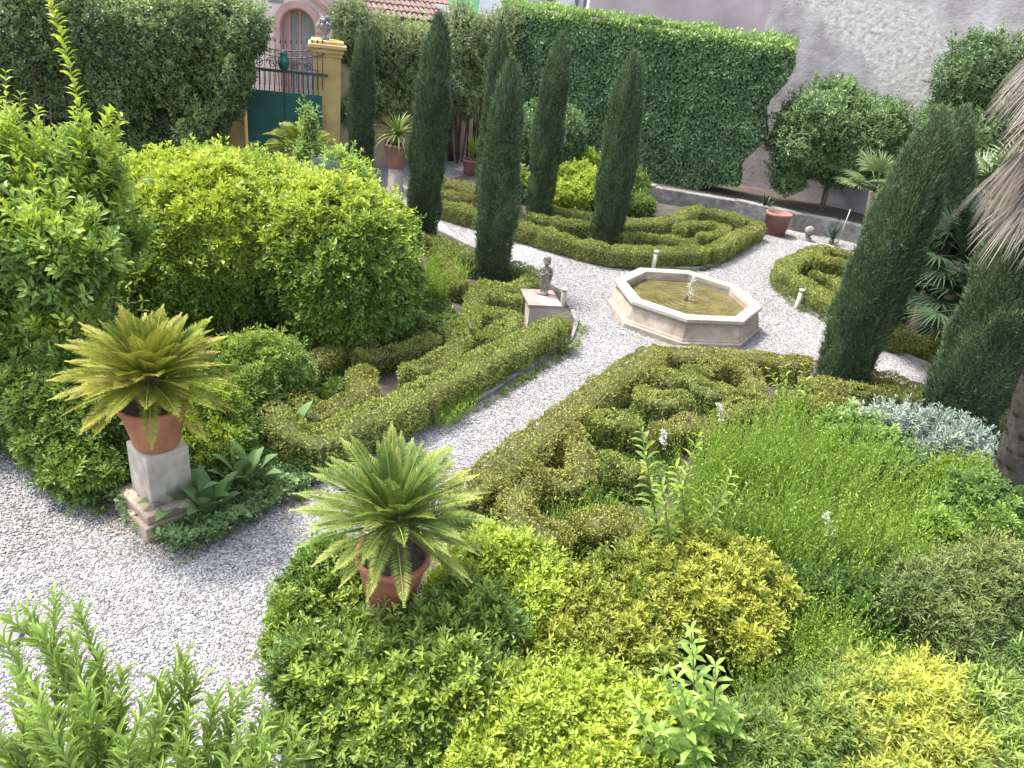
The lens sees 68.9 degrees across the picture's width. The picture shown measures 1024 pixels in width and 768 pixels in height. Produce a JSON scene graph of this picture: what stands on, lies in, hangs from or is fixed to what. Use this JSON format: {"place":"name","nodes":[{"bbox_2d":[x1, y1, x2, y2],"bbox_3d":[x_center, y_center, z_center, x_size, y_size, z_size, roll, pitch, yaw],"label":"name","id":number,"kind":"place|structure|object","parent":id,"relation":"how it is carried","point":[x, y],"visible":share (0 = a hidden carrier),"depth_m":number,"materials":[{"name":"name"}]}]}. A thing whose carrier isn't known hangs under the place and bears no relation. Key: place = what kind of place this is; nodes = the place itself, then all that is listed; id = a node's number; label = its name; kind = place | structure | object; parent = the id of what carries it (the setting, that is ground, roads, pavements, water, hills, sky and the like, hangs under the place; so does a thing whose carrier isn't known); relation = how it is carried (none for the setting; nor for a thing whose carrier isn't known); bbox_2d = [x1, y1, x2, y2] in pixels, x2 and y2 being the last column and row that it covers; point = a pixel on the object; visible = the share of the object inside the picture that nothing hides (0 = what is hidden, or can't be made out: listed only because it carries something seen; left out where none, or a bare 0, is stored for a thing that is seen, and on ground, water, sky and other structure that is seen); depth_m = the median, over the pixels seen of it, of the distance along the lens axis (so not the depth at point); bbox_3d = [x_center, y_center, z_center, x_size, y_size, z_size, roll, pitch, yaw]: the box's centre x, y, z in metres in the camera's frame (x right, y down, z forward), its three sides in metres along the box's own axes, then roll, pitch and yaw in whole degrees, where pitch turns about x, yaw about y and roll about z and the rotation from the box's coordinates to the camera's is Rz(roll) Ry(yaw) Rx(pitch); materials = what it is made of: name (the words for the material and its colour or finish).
{"place":"outdoors","nodes":[
{"label":"outdoors","id":0,"kind":"place"},
{"bbox_2d":[0,2,1008,767],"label":"gravel path","id":1,"kind":"structure","parent":0,"point":[456,170],"depth_m":6.15,"materials":[{"name":"grey gravel"}]},
{"bbox_2d":[115,440,200,543],"bbox_3d":[-3.017,0.828,6.426,0.600,0.760,0.600,28,34,33],"label":"stone pedestal","id":2,"kind":"object","parent":1,"relation":"on","point":[156,477],"visible":0.7,"depth_m":6.26,"materials":[{"name":"beige stone"}]},
{"bbox_2d":[116,390,188,453],"bbox_3d":[-2.949,0.318,6.157,0.550,0.400,0.550,8,28,0],"label":"terracotta pot","id":3,"kind":"object","parent":2,"relation":"on","point":[169,433],"visible":0.5,"depth_m":6.01,"materials":[{"name":"ceramic"}]},
{"bbox_2d":[47,304,243,449],"bbox_3d":[-2.890,-0.104,5.918,1.376,0.903,1.438,8,28,0],"label":"cycad","id":4,"kind":"object","parent":3,"relation":"in","point":[146,358],"visible":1,"depth_m":5.79,"materials":[{"name":"green plant"}]},
{"bbox_2d":[0,580,326,767],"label":"oleander","id":5,"kind":"object","parent":1,"relation":"on","point":[104,741],"visible":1,"depth_m":3.14,"materials":[{"name":"green plant"}]},
{"bbox_2d":[107,0,461,126],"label":"pink house","id":6,"kind":"structure","parent":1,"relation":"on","point":[295,20],"depth_m":21.06,"materials":[{"name":"paint"}]},
{"bbox_2d":[283,9,314,121],"bbox_3d":[-6.095,-9.045,21.527,1.002,3.504,0.122,4,28,-8],"label":"door","id":7,"kind":"structure","parent":6,"relation":"in","point":[298,25],"depth_m":21.16,"materials":[{"name":"grey glass"}]},
{"bbox_2d":[246,39,327,159],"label":"garden gate","id":8,"kind":"structure","parent":1,"relation":"on","point":[269,111],"depth_m":16.79,"materials":[{"name":"teal metal"}]},
{"bbox_2d":[308,37,346,149],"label":"gate pillar","id":9,"kind":"structure","parent":1,"relation":"on","point":[332,50],"depth_m":16.98,"materials":[{"name":"paint"}]},
{"bbox_2d":[104,231,573,527],"bbox_3d":[-6.330,-2.146,11.953,14.882,0.060,12.799,8,28,0],"label":"soil bed","id":10,"kind":"object","parent":1,"relation":"on","point":[389,382],"visible":0.08,"depth_m":10.36,"materials":[{"name":"brown soil"}]},
{"bbox_2d":[0,323,133,515],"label":"evergreen shrub","id":11,"kind":"object","parent":10,"relation":"on","point":[67,460],"visible":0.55,"depth_m":6.42,"materials":[{"name":"green plant"}]},
{"bbox_2d":[0,0,164,362],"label":"tall shrub","id":12,"kind":"object","parent":10,"relation":"on","point":[73,240],"visible":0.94,"depth_m":6.63,"materials":[{"name":"green plant"}]},
{"bbox_2d":[0,0,279,154],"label":"tall hedge","id":13,"kind":"object","parent":10,"relation":"on","point":[189,59],"visible":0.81,"depth_m":14.71,"materials":[{"name":"green plant"}]},
{"bbox_2d":[101,132,315,350],"bbox_3d":[-4.143,-2.209,10.190,3.328,2.441,4.157,8,28,0],"label":"pittosporum bush","id":14,"kind":"object","parent":10,"relation":"on","point":[207,205],"visible":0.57,"depth_m":8.72,"materials":[{"name":"green plant"}]},
{"bbox_2d":[177,465,252,517],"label":"broad leaved plant","id":15,"kind":"object","parent":10,"relation":"on","point":[211,499],"visible":0.8,"depth_m":6.44,"materials":[{"name":"green plant"}]},
{"bbox_2d":[99,419,333,552],"bbox_3d":[-2.760,0.665,7.241,1.876,0.329,2.386,22,31,25],"label":"ground cover","id":16,"kind":"object","parent":10,"relation":"on","point":[296,473],"visible":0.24,"depth_m":6.66,"materials":[{"name":"green plant"}]},
{"bbox_2d":[166,349,268,480],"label":"evergreen shrub","id":17,"kind":"object","parent":10,"relation":"on","point":[222,428],"visible":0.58,"depth_m":6.92,"materials":[{"name":"green plant"}]},
{"bbox_2d":[208,437,281,488],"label":"broad leaved plant","id":18,"kind":"object","parent":10,"relation":"on","point":[252,462],"visible":0.73,"depth_m":6.80,"materials":[{"name":"green plant"}]},
{"bbox_2d":[209,322,320,427],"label":"evergreen shrub","id":19,"kind":"object","parent":10,"relation":"on","point":[271,365],"visible":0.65,"depth_m":7.80,"materials":[{"name":"green plant"}]},
{"bbox_2d":[287,94,325,162],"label":"feathery shrub","id":20,"kind":"object","parent":10,"relation":"on","point":[308,128],"visible":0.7,"depth_m":12.48,"materials":[{"name":"green plant"}]},
{"bbox_2d":[282,363,383,430],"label":"box hedge","id":21,"kind":"object","parent":10,"relation":"on","point":[358,390],"visible":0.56,"depth_m":8.01,"materials":[{"name":"green plant"}]},
{"bbox_2d":[242,146,433,353],"bbox_3d":[-2.431,-2.063,10.319,2.806,2.449,4.279,-7,31,-25],"label":"pittosporum bush","id":22,"kind":"object","parent":10,"relation":"on","point":[338,256],"visible":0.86,"depth_m":8.86,"materials":[{"name":"green plant"}]},
{"bbox_2d":[306,337,380,387],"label":"box hedge","id":23,"kind":"object","parent":10,"relation":"on","point":[328,362],"visible":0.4,"depth_m":8.99,"materials":[{"name":"green plant"}]},
{"bbox_2d":[303,292,459,400],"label":"ground cover","id":24,"kind":"object","parent":10,"relation":"on","point":[427,315],"visible":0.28,"depth_m":10.32,"materials":[{"name":"green plant"}]},
{"bbox_2d":[348,331,442,377],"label":"box hedge","id":25,"kind":"object","parent":10,"relation":"on","point":[413,350],"visible":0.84,"depth_m":9.29,"materials":[{"name":"green plant"}]},
{"bbox_2d":[252,314,573,477],"bbox_3d":[-0.691,-0.045,8.840,4.864,0.531,1.186,-20,38,-41],"label":"box hedge","id":26,"kind":"object","parent":10,"relation":"on","point":[410,413],"visible":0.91,"depth_m":8.04,"materials":[{"name":"green plant"}]},
{"bbox_2d":[404,8,453,242],"bbox_3d":[-1.440,-4.295,12.968,0.851,4.088,0.905,8,28,0],"label":"cypress tree","id":27,"kind":"object","parent":10,"relation":"on","point":[426,150],"visible":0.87,"depth_m":12.67,"materials":[{"name":"green plant"}]},
{"bbox_2d":[395,318,474,396],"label":"box hedge","id":28,"kind":"object","parent":10,"relation":"on","point":[454,345],"visible":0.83,"depth_m":9.18,"materials":[{"name":"green plant"}]},
{"bbox_2d":[471,55,527,281],"bbox_3d":[-0.170,-3.266,11.813,0.865,3.650,0.867,8,28,0],"label":"cypress tree","id":29,"kind":"object","parent":10,"relation":"on","point":[499,195],"visible":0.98,"depth_m":11.64,"materials":[{"name":"green plant"}]},
{"bbox_2d":[474,305,525,356],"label":"box hedge","id":30,"kind":"object","parent":10,"relation":"on","point":[496,326],"visible":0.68,"depth_m":10.31,"materials":[{"name":"green plant"}]},
{"bbox_2d":[476,259,544,305],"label":"box hedge","id":31,"kind":"object","parent":10,"relation":"on","point":[519,278],"visible":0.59,"depth_m":11.89,"materials":[{"name":"green plant"}]},
{"bbox_2d":[345,28,378,169],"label":"cypress tree","id":32,"kind":"object","parent":1,"relation":"on","point":[362,90],"visible":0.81,"depth_m":16.55,"materials":[{"name":"green plant"}]},
{"bbox_2d":[340,62,481,166],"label":"garden wall","id":33,"kind":"structure","parent":1,"relation":"on","point":[379,156],"depth_m":19.12,"materials":[{"name":"beige paint"}]},
{"bbox_2d":[0,220,825,564],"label":"edge weeds","id":34,"kind":"object","parent":1,"relation":"on","point":[504,390],"visible":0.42,"depth_m":9.55,"materials":[{"name":"green plant"}]},
{"bbox_2d":[327,0,525,162],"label":"tall hedge","id":35,"kind":"object","parent":1,"relation":"on","point":[395,57],"visible":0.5,"depth_m":18.39,"materials":[{"name":"green plant"}]},
{"bbox_2d":[520,96,589,170],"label":"round shrub","id":36,"kind":"object","parent":1,"relation":"on","point":[573,143],"visible":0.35,"depth_m":18.41,"materials":[{"name":"green plant"}]},
{"bbox_2d":[447,175,763,270],"bbox_3d":[2.189,-3.766,17.194,8.323,0.060,6.491,8,28,0],"label":"soil bed","id":37,"kind":"object","parent":1,"relation":"on","point":[663,209],"visible":0.12,"depth_m":18.39,"materials":[{"name":"brown soil"}]},
{"bbox_2d":[473,20,510,203],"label":"cypress tree","id":38,"kind":"object","parent":37,"relation":"on","point":[500,50],"visible":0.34,"depth_m":15.32,"materials":[{"name":"green plant"}]},
{"bbox_2d":[523,30,573,220],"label":"cypress tree","id":39,"kind":"object","parent":37,"relation":"on","point":[547,139],"visible":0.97,"depth_m":15.07,"materials":[{"name":"green plant"}]},
{"bbox_2d":[436,197,710,268],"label":"box hedge","id":40,"kind":"object","parent":37,"relation":"on","point":[541,237],"visible":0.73,"depth_m":14.43,"materials":[{"name":"green plant"}]},
{"bbox_2d":[552,146,633,213],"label":"golden shrub","id":41,"kind":"object","parent":37,"relation":"on","point":[575,182],"visible":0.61,"depth_m":17.30,"materials":[{"name":"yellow plant"}]},
{"bbox_2d":[525,205,700,239],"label":"box hedge","id":42,"kind":"object","parent":37,"relation":"on","point":[658,225],"visible":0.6,"depth_m":15.91,"materials":[{"name":"green plant"}]},
{"bbox_2d":[587,48,646,246],"bbox_3d":[2.097,-4.432,14.415,0.941,3.824,0.914,8,28,0],"label":"cypress tree","id":43,"kind":"object","parent":37,"relation":"on","point":[615,182],"visible":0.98,"depth_m":14.22,"materials":[{"name":"green plant"}]},
{"bbox_2d":[704,219,767,265],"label":"box hedge","id":44,"kind":"object","parent":37,"relation":"on","point":[742,238],"visible":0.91,"depth_m":15.77,"materials":[{"name":"green plant"}]},
{"bbox_2d":[500,0,800,189],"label":"clipped hedge wall","id":45,"kind":"structure","parent":1,"relation":"on","point":[706,103],"depth_m":18.88,"materials":[{"name":"green plant"}]},
{"bbox_2d":[606,268,762,349],"bbox_3d":[2.834,-1.407,12.105,2.322,0.823,2.322,23,31,27],"label":"octagonal fountain","id":46,"kind":"object","parent":1,"relation":"on","point":[678,307],"visible":1,"depth_m":11.81,"materials":[{"name":"stone"}]},
{"bbox_2d":[441,220,929,386],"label":"gravel stones","id":47,"kind":"object","parent":1,"relation":"on","point":[779,247],"visible":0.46,"depth_m":12.88,"materials":[{"name":"grey gravel"}]},
{"bbox_2d":[414,349,995,718],"bbox_3d":[4.324,2.429,5.994,11.033,0.060,9.895,27,33,33],"label":"soil bed","id":48,"kind":"object","parent":1,"relation":"on","point":[683,676],"visible":0.02,"depth_m":7.52,"materials":[{"name":"brown soil"}]},
{"bbox_2d":[248,520,366,671],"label":"evergreen shrub","id":49,"kind":"object","parent":48,"relation":"on","point":[302,583],"visible":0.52,"depth_m":5.30,"materials":[{"name":"green plant"}]},
{"bbox_2d":[366,605,412,616],"bbox_3d":[-0.885,1.764,5.344,0.400,0.620,0.400,-1,29,-15],"label":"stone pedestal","id":50,"kind":"object","parent":48,"relation":"on","point":[375,613],"visible":0.02,"depth_m":5.09,"materials":[{"name":"grey stone"}]},
{"bbox_2d":[354,532,430,614],"bbox_3d":[-0.825,1.312,5.106,0.510,0.410,0.510,8,28,0],"label":"terracotta pot","id":51,"kind":"object","parent":50,"relation":"on","point":[419,561],"visible":0.45,"depth_m":4.95,"materials":[{"name":"ceramic"}]},
{"bbox_2d":[289,421,493,607],"bbox_3d":[-0.773,0.854,4.864,1.317,0.932,1.359,8,28,0],"label":"cycad","id":52,"kind":"object","parent":51,"relation":"in","point":[392,493],"visible":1,"depth_m":4.75,"materials":[{"name":"green plant"}]},
{"bbox_2d":[252,549,544,767],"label":"evergreen shrub","id":53,"kind":"object","parent":48,"relation":"on","point":[360,687],"visible":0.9,"depth_m":4.52,"materials":[{"name":"green plant"}]},
{"bbox_2d":[419,508,586,659],"bbox_3d":[-0.011,1.528,5.603,1.359,1.035,1.210,22,31,25],"label":"golden shrub","id":54,"kind":"object","parent":48,"relation":"on","point":[528,561],"visible":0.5,"depth_m":5.37,"materials":[{"name":"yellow plant"}]},
{"bbox_2d":[492,459,578,560],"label":"box hedge","id":55,"kind":"object","parent":48,"relation":"on","point":[520,499],"visible":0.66,"depth_m":6.64,"materials":[{"name":"green plant"}]},
{"bbox_2d":[417,642,693,767],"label":"golden shrub","id":56,"kind":"object","parent":48,"relation":"on","point":[574,713],"visible":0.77,"depth_m":4.36,"materials":[{"name":"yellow plant"}]},
{"bbox_2d":[439,342,673,532],"bbox_3d":[0.705,0.372,8.412,0.585,0.528,4.763,23,31,27],"label":"box hedge","id":57,"kind":"object","parent":48,"relation":"on","point":[614,389],"visible":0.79,"depth_m":7.91,"materials":[{"name":"green plant"}]},
{"bbox_2d":[533,418,602,515],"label":"box hedge","id":58,"kind":"object","parent":48,"relation":"on","point":[578,462],"visible":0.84,"depth_m":7.27,"materials":[{"name":"green plant"}]},
{"bbox_2d":[531,474,668,565],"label":"grass tufts","id":59,"kind":"object","parent":48,"relation":"on","point":[577,507],"visible":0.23,"depth_m":6.90,"materials":[{"name":"green plant"}]},
{"bbox_2d":[519,530,685,684],"bbox_3d":[0.653,1.689,5.535,1.488,0.929,1.621,8,28,0],"label":"golden shrub","id":60,"kind":"object","parent":48,"relation":"on","point":[619,606],"visible":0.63,"depth_m":5.18,"materials":[{"name":"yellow plant"}]},
{"bbox_2d":[564,502,651,560],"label":"box hedge","id":61,"kind":"object","parent":48,"relation":"on","point":[595,526],"visible":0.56,"depth_m":6.55,"materials":[{"name":"green plant"}]},
{"bbox_2d":[539,406,683,504],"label":"ground cover","id":62,"kind":"object","parent":48,"relation":"on","point":[613,488],"visible":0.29,"depth_m":8.12,"materials":[{"name":"green plant"}]},
{"bbox_2d":[586,406,643,455],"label":"box hedge","id":63,"kind":"object","parent":48,"relation":"on","point":[616,430],"visible":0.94,"depth_m":8.21,"materials":[{"name":"green plant"}]},
{"bbox_2d":[592,448,651,504],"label":"box hedge","id":64,"kind":"object","parent":48,"relation":"on","point":[622,474],"visible":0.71,"depth_m":7.48,"materials":[{"name":"green plant"}]},
{"bbox_2d":[624,384,692,425],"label":"box hedge","id":65,"kind":"object","parent":48,"relation":"on","point":[668,406],"visible":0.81,"depth_m":8.86,"materials":[{"name":"green plant"}]},
{"bbox_2d":[630,426,739,551],"bbox_3d":[1.220,1.152,5.833,0.864,1.668,0.504,8,28,0],"label":"leafy sapling","id":66,"kind":"object","parent":48,"relation":"on","point":[677,512],"visible":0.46,"depth_m":5.70,"materials":[{"name":"green plant"}]},
{"bbox_2d":[641,410,728,457],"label":"box hedge","id":67,"kind":"object","parent":48,"relation":"on","point":[678,430],"visible":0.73,"depth_m":8.31,"materials":[{"name":"green plant"}]},
{"bbox_2d":[624,619,752,767],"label":"leafy sapling","id":68,"kind":"object","parent":48,"relation":"on","point":[693,739],"visible":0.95,"depth_m":4.25,"materials":[{"name":"green plant"}]},
{"bbox_2d":[679,363,738,416],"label":"box hedge","id":69,"kind":"object","parent":48,"relation":"on","point":[715,396],"visible":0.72,"depth_m":9.24,"materials":[{"name":"green plant"}]},
{"bbox_2d":[632,512,812,677],"bbox_3d":[1.508,1.627,5.727,1.456,1.051,1.338,8,28,0],"label":"golden shrub","id":70,"kind":"object","parent":48,"relation":"on","point":[706,575],"visible":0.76,"depth_m":5.44,"materials":[{"name":"yellow plant"}]},
{"bbox_2d":[692,355,768,405],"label":"box hedge","id":71,"kind":"object","parent":48,"relation":"on","point":[736,376],"visible":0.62,"depth_m":9.81,"materials":[{"name":"green plant"}]},
{"bbox_2d":[659,343,815,386],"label":"box hedge","id":72,"kind":"object","parent":48,"relation":"on","point":[772,362],"visible":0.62,"depth_m":10.25,"materials":[{"name":"green plant"}]},
{"bbox_2d":[709,392,786,440],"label":"box hedge","id":73,"kind":"object","parent":48,"relation":"on","point":[732,412],"visible":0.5,"depth_m":8.96,"materials":[{"name":"green plant"}]},
{"bbox_2d":[628,361,1023,584],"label":"green shoots","id":74,"kind":"object","parent":48,"relation":"on","point":[886,524],"visible":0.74,"depth_m":7.08,"materials":[{"name":"green plant"}]},
{"bbox_2d":[718,556,938,700],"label":"green shoots","id":75,"kind":"object","parent":48,"relation":"on","point":[805,638],"visible":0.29,"depth_m":5.38,"materials":[{"name":"green plant"}]},
{"bbox_2d":[773,537,931,659],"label":"dark shrub","id":76,"kind":"object","parent":48,"relation":"on","point":[861,583],"visible":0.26,"depth_m":5.91,"materials":[{"name":"green plant"}]},
{"bbox_2d":[794,374,921,408],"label":"box hedge","id":77,"kind":"object","parent":48,"relation":"on","point":[867,396],"visible":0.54,"depth_m":9.79,"materials":[{"name":"green plant"}]},
{"bbox_2d":[706,635,1012,767],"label":"narrow leafed shrub","id":78,"kind":"object","parent":48,"relation":"on","point":[872,711],"visible":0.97,"depth_m":4.57,"materials":[{"name":"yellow plant"}]},
{"bbox_2d":[812,396,927,497],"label":"pale green shrub","id":79,"kind":"object","parent":48,"relation":"on","point":[832,407],"visible":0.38,"depth_m":8.00,"materials":[{"name":"green plant"}]},
{"bbox_2d":[813,103,959,390],"bbox_3d":[4.841,-1.603,9.654,1.033,3.912,1.000,8,28,0],"label":"cypress tree","id":80,"kind":"object","parent":48,"relation":"on","point":[887,260],"visible":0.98,"depth_m":9.36,"materials":[{"name":"green plant"}]},
{"bbox_2d":[842,393,1000,491],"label":"silver shrub","id":81,"kind":"object","parent":48,"relation":"on","point":[932,426],"visible":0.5,"depth_m":8.07,"materials":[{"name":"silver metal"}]},
{"bbox_2d":[872,521,1023,665],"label":"narrow leafed shrub","id":82,"kind":"object","parent":48,"relation":"on","point":[964,589],"visible":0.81,"depth_m":5.54,"materials":[{"name":"green plant"}]},
{"bbox_2d":[903,454,1023,555],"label":"evergreen shrub","id":83,"kind":"object","parent":48,"relation":"on","point":[965,484],"visible":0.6,"depth_m":6.67,"materials":[{"name":"green plant"}]},
{"bbox_2d":[917,185,1023,444],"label":"cypress tree","id":84,"kind":"object","parent":48,"relation":"on","point":[975,370],"visible":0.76,"depth_m":8.59,"materials":[{"name":"green plant"}]},
{"bbox_2d":[934,620,1023,767],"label":"feathery shrub","id":85,"kind":"object","parent":48,"relation":"on","point":[1004,704],"visible":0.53,"depth_m":4.92,"materials":[{"name":"green plant"}]},
{"bbox_2d":[948,23,1023,488],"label":"palm tree","id":86,"kind":"object","parent":48,"relation":"on","point":[1009,454],"visible":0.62,"depth_m":5.96,"materials":[{"name":"beige plant"}]},
{"bbox_2d":[649,183,861,243],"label":"retaining wall","id":87,"kind":"structure","parent":1,"relation":"on","point":[799,221],"depth_m":18.75,"materials":[{"name":"stone"}]},
{"bbox_2d":[787,250,931,362],"bbox_3d":[9.155,-1.171,14.049,8.164,0.060,8.896,8,28,0],"label":"soil bed","id":88,"kind":"object","parent":1,"relation":"on","point":[805,275],"visible":0.11,"depth_m":15.16,"materials":[{"name":"brown soil"}]},
{"bbox_2d":[768,244,835,318],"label":"box hedge","id":89,"kind":"object","parent":88,"relation":"on","point":[790,279],"visible":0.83,"depth_m":13.87,"materials":[{"name":"green plant"}]},
{"bbox_2d":[834,148,895,242],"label":"fan palm","id":90,"kind":"object","parent":88,"relation":"on","point":[883,163],"visible":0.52,"depth_m":14.93,"materials":[{"name":"green plant"}]},
{"bbox_2d":[883,324,944,363],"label":"box hedge","id":91,"kind":"object","parent":88,"relation":"on","point":[925,348],"visible":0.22,"depth_m":11.80,"materials":[{"name":"green plant"}]},
{"bbox_2d":[895,249,974,346],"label":"dark palm","id":92,"kind":"object","parent":88,"relation":"on","point":[936,315],"visible":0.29,"depth_m":10.83,"materials":[{"name":"green plant"}]},
{"bbox_2d":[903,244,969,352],"bbox_3d":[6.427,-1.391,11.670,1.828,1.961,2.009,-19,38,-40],"label":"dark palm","id":93,"kind":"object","parent":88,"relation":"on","point":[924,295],"visible":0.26,"depth_m":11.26,"materials":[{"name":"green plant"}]},
{"bbox_2d":[903,101,981,327],"bbox_3d":[7.058,-2.595,12.212,1.129,3.807,1.047,27,33,33],"label":"cypress tree","id":94,"kind":"object","parent":88,"relation":"on","point":[962,174],"visible":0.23,"depth_m":11.52,"materials":[{"name":"green plant"}]},
{"bbox_2d":[915,205,997,341],"bbox_3d":[6.850,-1.460,11.321,1.987,2.501,1.915,28,34,33],"label":"dark palm","id":95,"kind":"object","parent":88,"relation":"on","point":[952,226],"visible":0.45,"depth_m":11.08,"materials":[{"name":"green plant"}]},
{"bbox_2d":[734,0,1023,214],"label":"old wall","id":96,"kind":"structure","parent":1,"relation":"on","point":[886,47],"depth_m":18.18,"materials":[{"name":"grey paint"}]},
{"bbox_2d":[652,181,863,223],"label":"raised soil","id":97,"kind":"structure","parent":0,"point":[748,192],"depth_m":19.56,"materials":[{"name":"brown soil"}]},
{"bbox_2d":[586,0,770,42],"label":"rendered building","id":98,"kind":"structure","parent":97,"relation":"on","point":[746,15],"depth_m":23.45,"materials":[{"name":"white paint"}]},
{"bbox_2d":[761,69,918,209],"bbox_3d":[8.155,-5.869,18.443,3.915,3.416,2.476,8,28,0],"label":"orange tree","id":99,"kind":"object","parent":97,"relation":"on","point":[828,129],"visible":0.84,"depth_m":17.77,"materials":[{"name":"green plant"}]},
{"bbox_2d":[909,22,1023,189],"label":"evergreen tree","id":100,"kind":"object","parent":97,"relation":"on","point":[974,76],"visible":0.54,"depth_m":15.89,"materials":[{"name":"green plant"}]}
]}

